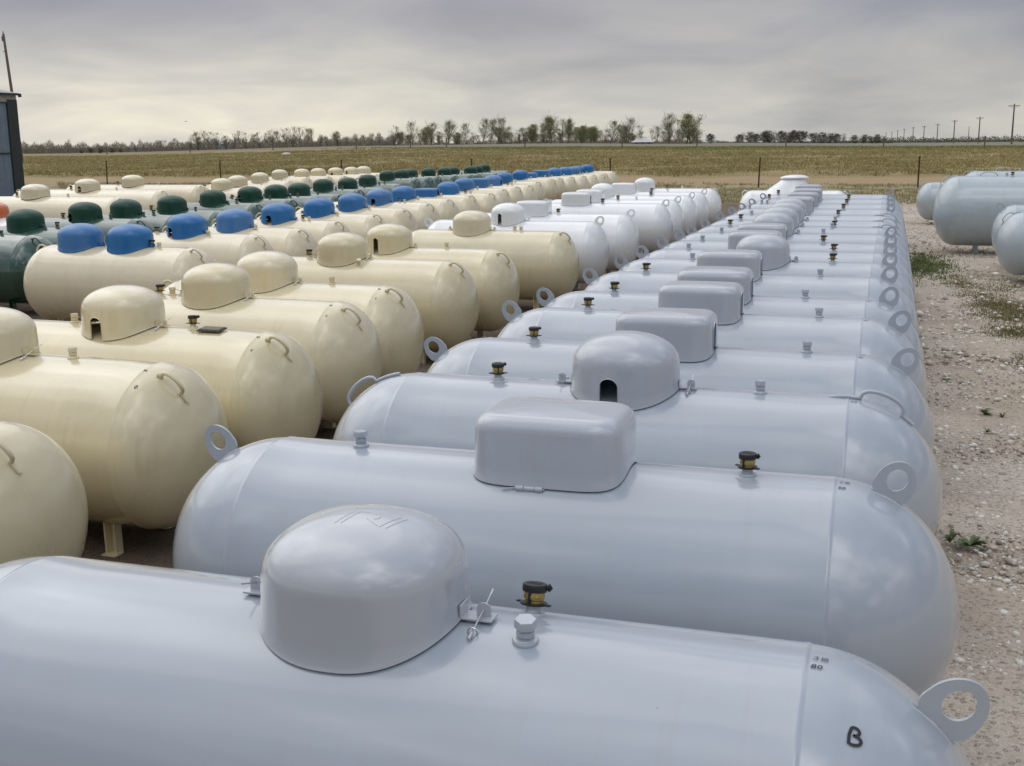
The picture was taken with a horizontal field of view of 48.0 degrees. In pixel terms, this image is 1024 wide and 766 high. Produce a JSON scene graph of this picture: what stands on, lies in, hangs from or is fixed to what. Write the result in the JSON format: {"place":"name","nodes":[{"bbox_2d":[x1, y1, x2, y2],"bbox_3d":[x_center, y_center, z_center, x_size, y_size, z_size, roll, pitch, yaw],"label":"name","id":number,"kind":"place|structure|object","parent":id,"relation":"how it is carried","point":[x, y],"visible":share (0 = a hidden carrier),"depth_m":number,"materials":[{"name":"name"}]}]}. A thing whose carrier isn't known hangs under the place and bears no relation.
{"place":"outdoors","nodes":[
{"label":"outdoors","id":0,"kind":"place"},
{"bbox_2d":[58,181,925,203],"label":"verge grass","id":1,"kind":"structure","parent":0,"point":[63,185],"depth_m":53.45,"materials":[{"name":"plant"}]},
{"bbox_2d":[0,140,1023,765],"bbox_3d":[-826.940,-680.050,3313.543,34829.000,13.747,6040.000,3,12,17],"label":"ground","id":2,"kind":"structure","parent":0,"point":[998,740],"depth_m":9.35,"materials":[{"name":"soil"}]},
{"bbox_2d":[0,90,24,195],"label":"metal shed","id":3,"kind":"structure","parent":2,"relation":"on","point":[12,181],"depth_m":50.28,"materials":[{"name":"grey metal"}]},
{"bbox_2d":[1,32,23,161],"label":"utility pole","id":4,"kind":"object","parent":2,"relation":"on","point":[7,62],"visible":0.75,"depth_m":123.42,"materials":[{"name":"metal"}]},
{"bbox_2d":[0,230,52,309],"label":"propane tank","id":5,"kind":"object","parent":2,"relation":"on","point":[17,252],"visible":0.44,"depth_m":15.59,"materials":[{"name":"green metal"}]},
{"bbox_2d":[0,421,87,563],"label":"propane tank","id":6,"kind":"object","parent":2,"relation":"on","point":[43,505],"visible":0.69,"depth_m":5.05,"materials":[{"name":"beige metal"}]},
{"bbox_2d":[21,140,71,153],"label":"trees","id":7,"kind":"object","parent":2,"relation":"on","point":[45,149],"visible":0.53,"depth_m":349.65,"materials":[{"name":"brown plant"}]},
{"bbox_2d":[0,209,106,244],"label":"propane tank","id":8,"kind":"object","parent":2,"relation":"on","point":[25,221],"visible":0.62,"depth_m":17.26,"materials":[{"name":"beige metal"}]},
{"bbox_2d":[0,184,125,217],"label":"propane tank","id":9,"kind":"object","parent":2,"relation":"on","point":[41,199],"visible":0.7,"depth_m":24.91,"materials":[{"name":"beige metal"}]},
{"bbox_2d":[13,179,171,209],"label":"propane tank","id":10,"kind":"object","parent":2,"relation":"on","point":[145,199],"visible":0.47,"depth_m":28.52,"materials":[{"name":"beige metal"}]},
{"bbox_2d":[44,202,154,243],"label":"propane tank","id":11,"kind":"object","parent":2,"relation":"on","point":[86,212],"visible":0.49,"depth_m":19.30,"materials":[{"name":"beige metal"}]},
{"bbox_2d":[0,307,228,557],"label":"propane tank","id":12,"kind":"object","parent":2,"relation":"on","point":[127,436],"visible":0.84,"depth_m":6.28,"materials":[{"name":"beige metal"}]},
{"bbox_2d":[23,223,216,320],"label":"propane tank","id":13,"kind":"object","parent":2,"relation":"on","point":[71,271],"visible":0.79,"depth_m":13.76,"materials":[{"name":"beige metal"}]},
{"bbox_2d":[67,199,174,232],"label":"propane tank","id":14,"kind":"object","parent":2,"relation":"on","point":[125,208],"visible":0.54,"depth_m":20.18,"materials":[{"name":"green metal"}]},
{"bbox_2d":[66,175,208,202],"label":"propane tank","id":15,"kind":"object","parent":2,"relation":"on","point":[189,193],"visible":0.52,"depth_m":31.84,"materials":[{"name":"beige metal"}]},
{"bbox_2d":[32,285,322,447],"bbox_3d":[-2.540,0.001,7.891,2.600,1.343,0.953,4,12,19],"label":"propane tank","id":16,"kind":"object","parent":2,"relation":"on","point":[266,384],"visible":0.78,"depth_m":7.44,"materials":[{"name":"beige metal"}]},
{"bbox_2d":[142,195,220,226],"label":"propane tank","id":17,"kind":"object","parent":2,"relation":"on","point":[171,205],"visible":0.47,"depth_m":21.46,"materials":[{"name":"green metal"}]},
{"bbox_2d":[153,213,274,264],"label":"propane tank","id":18,"kind":"object","parent":2,"relation":"on","point":[189,230],"visible":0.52,"depth_m":15.65,"materials":[{"name":"beige metal"}]},
{"bbox_2d":[187,190,263,218],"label":"propane tank","id":19,"kind":"object","parent":2,"relation":"on","point":[212,200],"visible":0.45,"depth_m":23.99,"materials":[{"name":"green metal"}]},
{"bbox_2d":[68,132,395,152],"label":"brown thicket","id":20,"kind":"object","parent":2,"relation":"on","point":[375,142],"visible":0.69,"depth_m":384.44,"materials":[{"name":"brown plant"}]},
{"bbox_2d":[203,178,263,197],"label":"propane tank","id":21,"kind":"object","parent":2,"relation":"on","point":[225,185],"visible":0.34,"depth_m":32.17,"materials":[{"name":"beige metal"}]},
{"bbox_2d":[205,175,269,191],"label":"propane tank","id":22,"kind":"object","parent":2,"relation":"on","point":[239,181],"visible":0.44,"depth_m":35.00,"materials":[{"name":"beige metal"}]},
{"bbox_2d":[162,208,316,256],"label":"propane tank","id":23,"kind":"object","parent":2,"relation":"on","point":[294,241],"visible":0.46,"depth_m":16.71,"materials":[{"name":"beige metal"}]},
{"bbox_2d":[97,263,382,427],"bbox_3d":[-2.296,-0.299,9.305,2.600,1.343,0.953,4,12,19],"label":"propane tank","id":24,"kind":"object","parent":2,"relation":"on","point":[340,341],"visible":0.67,"depth_m":8.83,"materials":[{"name":"beige metal"}]},
{"bbox_2d":[226,186,302,210],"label":"propane tank","id":25,"kind":"object","parent":2,"relation":"on","point":[249,194],"visible":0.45,"depth_m":25.72,"materials":[{"name":"green metal"}]},
{"bbox_2d":[248,172,292,189],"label":"propane tank","id":26,"kind":"object","parent":2,"relation":"on","point":[259,177],"visible":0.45,"depth_m":38.40,"materials":[{"name":"beige metal"}]},
{"bbox_2d":[230,184,319,206],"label":"propane tank","id":27,"kind":"object","parent":2,"relation":"on","point":[276,191],"visible":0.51,"depth_m":26.84,"materials":[{"name":"green metal"}]},
{"bbox_2d":[211,203,351,242],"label":"propane tank","id":28,"kind":"object","parent":2,"relation":"on","point":[279,215],"visible":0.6,"depth_m":18.32,"materials":[{"name":"beige metal"}]},
{"bbox_2d":[269,169,312,188],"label":"propane tank","id":29,"kind":"object","parent":2,"relation":"on","point":[278,174],"visible":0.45,"depth_m":42.52,"materials":[{"name":"beige metal"}]},
{"bbox_2d":[162,251,423,376],"bbox_3d":[-2.039,-0.504,10.271,2.600,1.343,0.953,3,13,19],"label":"propane tank","id":30,"kind":"object","parent":2,"relation":"on","point":[393,313],"visible":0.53,"depth_m":9.83,"materials":[{"name":"beige metal"}]},
{"bbox_2d":[262,183,341,201],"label":"propane tank","id":31,"kind":"object","parent":2,"relation":"on","point":[302,189],"visible":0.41,"depth_m":27.87,"materials":[{"name":"green metal"}]},
{"bbox_2d":[288,169,335,183],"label":"propane tank","id":32,"kind":"object","parent":2,"relation":"on","point":[303,172],"visible":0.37,"depth_m":43.37,"materials":[{"name":"beige metal"}]},
{"bbox_2d":[291,168,346,183],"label":"propane tank","id":33,"kind":"object","parent":2,"relation":"on","point":[319,171],"visible":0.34,"depth_m":44.24,"materials":[{"name":"beige metal"}]},
{"bbox_2d":[255,198,386,239],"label":"propane tank","id":34,"kind":"object","parent":2,"relation":"on","point":[362,225],"visible":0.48,"depth_m":19.85,"materials":[{"name":"beige metal"}]},
{"bbox_2d":[310,179,365,197],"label":"propane tank","id":35,"kind":"object","parent":2,"relation":"on","point":[323,186],"visible":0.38,"depth_m":30.70,"materials":[{"name":"green metal"}]},
{"bbox_2d":[310,177,386,194],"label":"propane tank","id":36,"kind":"object","parent":2,"relation":"on","point":[348,183],"visible":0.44,"depth_m":31.76,"materials":[{"name":"green metal"}]},
{"bbox_2d":[295,193,418,230],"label":"propane tank","id":37,"kind":"object","parent":2,"relation":"on","point":[352,203],"visible":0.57,"depth_m":21.64,"materials":[{"name":"beige metal"}]},
{"bbox_2d":[333,174,403,191],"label":"propane tank","id":38,"kind":"object","parent":2,"relation":"on","point":[367,180],"visible":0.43,"depth_m":34.59,"materials":[{"name":"green metal"}]},
{"bbox_2d":[291,232,478,363],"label":"propane tank","id":39,"kind":"object","parent":2,"relation":"on","point":[443,295],"visible":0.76,"depth_m":11.83,"materials":[{"name":"beige metal"}]},
{"bbox_2d":[333,189,440,228],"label":"propane tank","id":40,"kind":"object","parent":2,"relation":"on","point":[421,212],"visible":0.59,"depth_m":23.54,"materials":[{"name":"beige metal"}]},
{"bbox_2d":[356,170,422,188],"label":"propane tank","id":41,"kind":"object","parent":2,"relation":"on","point":[388,176],"visible":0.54,"depth_m":39.43,"materials":[{"name":"green metal"}]},
{"bbox_2d":[376,169,436,187],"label":"propane tank","id":42,"kind":"object","parent":2,"relation":"on","point":[427,182],"visible":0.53,"depth_m":40.79,"materials":[{"name":"green metal"}]},
{"bbox_2d":[314,223,519,339],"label":"propane tank","id":43,"kind":"object","parent":2,"relation":"on","point":[493,273],"visible":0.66,"depth_m":13.06,"materials":[{"name":"beige metal"}]},
{"bbox_2d":[391,186,459,219],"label":"propane tank","id":44,"kind":"object","parent":2,"relation":"on","point":[447,209],"visible":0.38,"depth_m":25.02,"materials":[{"name":"beige metal"}]},
{"bbox_2d":[418,168,458,181],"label":"propane tank","id":45,"kind":"object","parent":2,"relation":"on","point":[432,172],"visible":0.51,"depth_m":42.82,"materials":[{"name":"green metal"}]},
{"bbox_2d":[415,188,480,211],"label":"propane tank","id":46,"kind":"object","parent":2,"relation":"on","point":[465,202],"visible":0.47,"depth_m":26.56,"materials":[{"name":"beige metal"}]},
{"bbox_2d":[439,119,460,144],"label":"tree","id":47,"kind":"object","parent":2,"relation":"on","point":[450,127],"visible":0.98,"depth_m":337.99,"materials":[{"name":"green plant"}]},
{"bbox_2d":[437,181,499,212],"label":"propane tank","id":48,"kind":"object","parent":2,"relation":"on","point":[488,202],"visible":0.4,"depth_m":27.46,"materials":[{"name":"beige metal"}]},
{"bbox_2d":[455,178,511,203],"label":"propane tank","id":49,"kind":"object","parent":2,"relation":"on","point":[502,195],"visible":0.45,"depth_m":30.28,"materials":[{"name":"beige metal"}]},
{"bbox_2d":[0,504,989,765],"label":"propane tank","id":50,"kind":"object","parent":2,"relation":"on","point":[360,634],"visible":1,"depth_m":2.79,"materials":[{"name":"grey metal"}]},
{"bbox_2d":[410,210,579,308],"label":"propane tank","id":51,"kind":"object","parent":2,"relation":"on","point":[550,260],"visible":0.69,"depth_m":15.54,"materials":[{"name":"beige metal"}]},
{"bbox_2d":[470,178,524,202],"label":"propane tank","id":52,"kind":"object","parent":2,"relation":"on","point":[516,194],"visible":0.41,"depth_m":31.68,"materials":[{"name":"beige metal"}]},
{"bbox_2d":[43,156,964,187],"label":"post fence","id":53,"kind":"object","parent":2,"relation":"on","point":[220,169],"visible":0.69,"depth_m":58.83,"materials":[{"name":"metal"}]},
{"bbox_2d":[485,175,537,199],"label":"propane tank","id":54,"kind":"object","parent":2,"relation":"on","point":[529,192],"visible":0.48,"depth_m":32.57,"materials":[{"name":"beige metal"}]},
{"bbox_2d":[23,136,1009,154],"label":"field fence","id":55,"kind":"object","parent":2,"relation":"on","point":[697,140],"visible":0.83,"depth_m":153.29,"materials":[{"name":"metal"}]},
{"bbox_2d":[424,203,609,288],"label":"propane tank","id":56,"kind":"object","parent":2,"relation":"on","point":[590,239],"visible":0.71,"depth_m":17.45,"materials":[{"name":"white metal"}]},
{"bbox_2d":[497,172,545,199],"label":"propane tank","id":57,"kind":"object","parent":2,"relation":"on","point":[537,186],"visible":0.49,"depth_m":35.25,"materials":[{"name":"beige metal"}]},
{"bbox_2d":[23,147,1023,177],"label":"bank grass","id":58,"kind":"structure","parent":2,"relation":"on","point":[129,162],"depth_m":95.32,"materials":[{"name":"green plant"}]},
{"bbox_2d":[512,170,558,199],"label":"propane tank","id":59,"kind":"object","parent":2,"relation":"on","point":[550,186],"visible":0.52,"depth_m":38.17,"materials":[{"name":"beige metal"}]},
{"bbox_2d":[382,136,701,145],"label":"hedge scrub","id":60,"kind":"object","parent":2,"relation":"on","point":[534,141],"visible":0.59,"depth_m":351.11,"materials":[{"name":"plant"}]},
{"bbox_2d":[528,172,565,198],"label":"propane tank","id":61,"kind":"object","parent":2,"relation":"on","point":[560,183],"visible":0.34,"depth_m":39.07,"materials":[{"name":"beige metal"}]},
{"bbox_2d":[540,111,559,143],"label":"tree","id":62,"kind":"object","parent":2,"relation":"on","point":[549,125],"visible":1,"depth_m":328.43,"materials":[{"name":"green plant"}]},
{"bbox_2d":[533,170,577,191],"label":"propane tank","id":63,"kind":"object","parent":2,"relation":"on","point":[571,183],"visible":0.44,"depth_m":39.93,"materials":[{"name":"beige metal"}]},
{"bbox_2d":[487,200,638,275],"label":"propane tank","id":64,"kind":"object","parent":2,"relation":"on","point":[621,232],"visible":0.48,"depth_m":19.07,"materials":[{"name":"white metal"}]},
{"bbox_2d":[173,397,958,694],"bbox_3d":[0.098,0.710,4.516,3.110,1.290,0.953,3,12,17],"label":"propane tank","id":65,"kind":"object","parent":2,"relation":"on","point":[577,507],"visible":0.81,"depth_m":4.06,"materials":[{"name":"grey metal"}]},
{"bbox_2d":[548,168,589,189],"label":"propane tank","id":66,"kind":"object","parent":2,"relation":"on","point":[582,182],"visible":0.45,"depth_m":40.83,"materials":[{"name":"beige metal"}]},
{"bbox_2d":[559,167,598,188],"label":"propane tank","id":67,"kind":"object","parent":2,"relation":"on","point":[593,179],"visible":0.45,"depth_m":41.86,"materials":[{"name":"beige metal"}]},
{"bbox_2d":[582,164,618,184],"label":"propane tank","id":68,"kind":"object","parent":2,"relation":"on","point":[612,175],"visible":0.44,"depth_m":46.33,"materials":[{"name":"beige metal"}]},
{"bbox_2d":[549,192,672,253],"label":"propane tank","id":69,"kind":"object","parent":2,"relation":"on","point":[653,222],"visible":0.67,"depth_m":22.17,"materials":[{"name":"white metal"}]},
{"bbox_2d":[544,189,684,243],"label":"propane tank","id":70,"kind":"object","parent":2,"relation":"on","point":[674,208],"visible":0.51,"depth_m":23.49,"materials":[{"name":"white metal"}]},
{"bbox_2d":[333,330,942,534],"bbox_3d":[0.535,0.402,5.836,3.110,1.343,0.953,3,13,17],"label":"propane tank","id":71,"kind":"object","parent":2,"relation":"on","point":[860,438],"visible":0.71,"depth_m":5.45,"materials":[{"name":"grey metal"}]},
{"bbox_2d":[591,183,697,235],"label":"propane tank","id":72,"kind":"object","parent":2,"relation":"on","point":[687,204],"visible":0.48,"depth_m":25.18,"materials":[{"name":"white metal"}]},
{"bbox_2d":[612,182,709,230],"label":"propane tank","id":73,"kind":"object","parent":2,"relation":"on","point":[700,200],"visible":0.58,"depth_m":26.91,"materials":[{"name":"white metal"}]},
{"bbox_2d":[660,112,675,143],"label":"tree","id":74,"kind":"object","parent":2,"relation":"on","point":[670,125],"visible":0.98,"depth_m":325.49,"materials":[{"name":"green plant"}]},
{"bbox_2d":[635,177,721,224],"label":"propane tank","id":75,"kind":"object","parent":2,"relation":"on","point":[646,184],"visible":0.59,"depth_m":28.85,"materials":[{"name":"white metal"}]},
{"bbox_2d":[424,307,933,452],"bbox_3d":[0.897,0.195,6.930,3.110,1.290,0.953,3,13,17],"label":"propane tank","id":76,"kind":"object","parent":2,"relation":"on","point":[690,335],"visible":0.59,"depth_m":6.56,"materials":[{"name":"grey metal"}]},
{"bbox_2d":[671,111,706,143],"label":"tree","id":77,"kind":"object","parent":2,"relation":"on","point":[689,126],"visible":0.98,"depth_m":305.75,"materials":[{"name":"green plant"}]},
{"bbox_2d":[497,281,926,398],"bbox_3d":[1.324,-0.080,8.222,3.110,1.290,0.953,3,12,17],"label":"propane tank","id":78,"kind":"object","parent":2,"relation":"on","point":[736,325],"visible":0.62,"depth_m":7.86,"materials":[{"name":"grey metal"}]},
{"bbox_2d":[536,266,923,363],"bbox_3d":[1.632,-0.277,9.145,3.110,1.290,0.953,3,14,17],"label":"propane tank","id":79,"kind":"object","parent":2,"relation":"on","point":[883,309],"visible":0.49,"depth_m":8.80,"materials":[{"name":"grey metal"}]},
{"bbox_2d":[582,249,918,334],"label":"propane tank","id":80,"kind":"object","parent":2,"relation":"on","point":[820,285],"visible":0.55,"depth_m":10.20,"materials":[{"name":"grey metal"}]},
{"bbox_2d":[614,233,916,311],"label":"propane tank","id":81,"kind":"object","parent":2,"relation":"on","point":[774,249],"visible":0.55,"depth_m":11.35,"materials":[{"name":"grey metal"}]},
{"bbox_2d":[636,230,914,294],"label":"propane tank","id":82,"kind":"object","parent":2,"relation":"on","point":[735,237],"visible":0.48,"depth_m":12.41,"materials":[{"name":"grey metal"}]},
{"bbox_2d":[656,223,912,280],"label":"propane tank","id":83,"kind":"object","parent":2,"relation":"on","point":[822,245],"visible":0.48,"depth_m":13.49,"materials":[{"name":"grey metal"}]},
{"bbox_2d":[674,212,910,267],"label":"propane tank","id":84,"kind":"object","parent":2,"relation":"on","point":[775,217],"visible":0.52,"depth_m":14.74,"materials":[{"name":"grey metal"}]},
{"bbox_2d":[739,175,847,210],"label":"propane tank","id":85,"kind":"object","parent":2,"relation":"on","point":[786,184],"visible":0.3,"depth_m":27.12,"materials":[{"name":"white metal"}]},
{"bbox_2d":[702,139,892,142],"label":"distant wood","id":86,"kind":"object","parent":2,"relation":"on","point":[846,141],"visible":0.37,"depth_m":628.06,"materials":[{"name":"green plant"}]},
{"bbox_2d":[686,206,909,258],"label":"propane tank","id":87,"kind":"object","parent":2,"relation":"on","point":[803,228],"visible":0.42,"depth_m":15.90,"materials":[{"name":"grey metal"}]},
{"bbox_2d":[700,202,908,249],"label":"propane tank","id":88,"kind":"object","parent":2,"relation":"on","point":[797,208],"visible":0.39,"depth_m":17.08,"materials":[{"name":"grey metal"}]},
{"bbox_2d":[716,198,907,242],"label":"propane tank","id":89,"kind":"object","parent":2,"relation":"on","point":[752,216],"visible":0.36,"depth_m":18.27,"materials":[{"name":"grey metal"}]},
{"bbox_2d":[728,196,905,232],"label":"propane tank","id":90,"kind":"object","parent":2,"relation":"on","point":[808,201],"visible":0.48,"depth_m":19.84,"materials":[{"name":"grey metal"}]},
{"bbox_2d":[738,192,904,225],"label":"propane tank","id":91,"kind":"object","parent":2,"relation":"on","point":[815,196],"visible":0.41,"depth_m":21.45,"materials":[{"name":"grey metal"}]},
{"bbox_2d":[749,188,903,219],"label":"propane tank","id":92,"kind":"object","parent":2,"relation":"on","point":[819,191],"visible":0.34,"depth_m":23.10,"materials":[{"name":"grey metal"}]},
{"bbox_2d":[760,184,902,213],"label":"propane tank","id":93,"kind":"object","parent":2,"relation":"on","point":[778,195],"visible":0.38,"depth_m":24.99,"materials":[{"name":"grey metal"}]},
{"bbox_2d":[916,182,943,219],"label":"propane tank","id":94,"kind":"object","parent":2,"relation":"on","point":[926,195],"visible":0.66,"depth_m":30.44,"materials":[{"name":"grey metal"}]},
{"bbox_2d":[909,245,983,286],"bbox_3d":[7.838,-2.217,21.163,1.802,0.085,7.294,3,12,17],"label":"turf patch","id":95,"kind":"object","parent":2,"relation":"on","point":[921,262],"visible":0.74,"depth_m":20.65,"materials":[{"name":"green plant"}]},
{"bbox_2d":[875,134,1023,142],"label":"wood","id":96,"kind":"object","parent":2,"relation":"on","point":[963,138],"visible":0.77,"depth_m":1060.10,"materials":[{"name":"plant"}]},
{"bbox_2d":[897,199,1023,740],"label":"gravel","id":97,"kind":"structure","parent":2,"relation":"on","point":[1008,559],"depth_m":9.21,"materials":[{"name":"beige gravel"}]},
{"bbox_2d":[949,531,989,547],"bbox_3d":[2.595,0.892,6.530,0.224,0.069,0.198,3,12,17],"label":"weed","id":98,"kind":"object","parent":97,"relation":"on","point":[971,542],"visible":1,"depth_m":6.53,"materials":[{"name":"green plant"}]},
{"bbox_2d":[931,256,1023,367],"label":"worn turf","id":99,"kind":"structure","parent":2,"relation":"on","point":[1005,309],"depth_m":15.50,"materials":[{"name":"green plant"}]},
{"bbox_2d":[933,171,1023,252],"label":"propane tank","id":100,"kind":"object","parent":2,"relation":"on","point":[965,212],"visible":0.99,"depth_m":22.51,"materials":[{"name":"grey metal"}]},
{"bbox_2d":[962,167,1023,175],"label":"propane tank","id":101,"kind":"object","parent":2,"relation":"on","point":[1020,172],"visible":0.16,"depth_m":25.96,"materials":[{"name":"grey metal"}]},
{"bbox_2d":[991,203,1023,251],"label":"propane tank","id":102,"kind":"object","parent":2,"relation":"on","point":[1003,211],"visible":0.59,"depth_m":20.04,"materials":[{"name":"grey metal"}]},
{"bbox_2d":[996,211,1023,274],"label":"propane tank","id":103,"kind":"object","parent":2,"relation":"on","point":[1010,245],"visible":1,"depth_m":18.01,"materials":[{"name":"grey metal"}]},
{"bbox_2d":[0,0,1023,148],"label":"sky","id":104,"kind":"structure","parent":0,"point":[90,72],"materials":[{"name":"grey"}]},
{"bbox_2d":[325,144,1023,150],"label":"field grass","id":105,"kind":"structure","parent":0,"point":[729,147],"depth_m":143.46,"materials":[{"name":"plant"}]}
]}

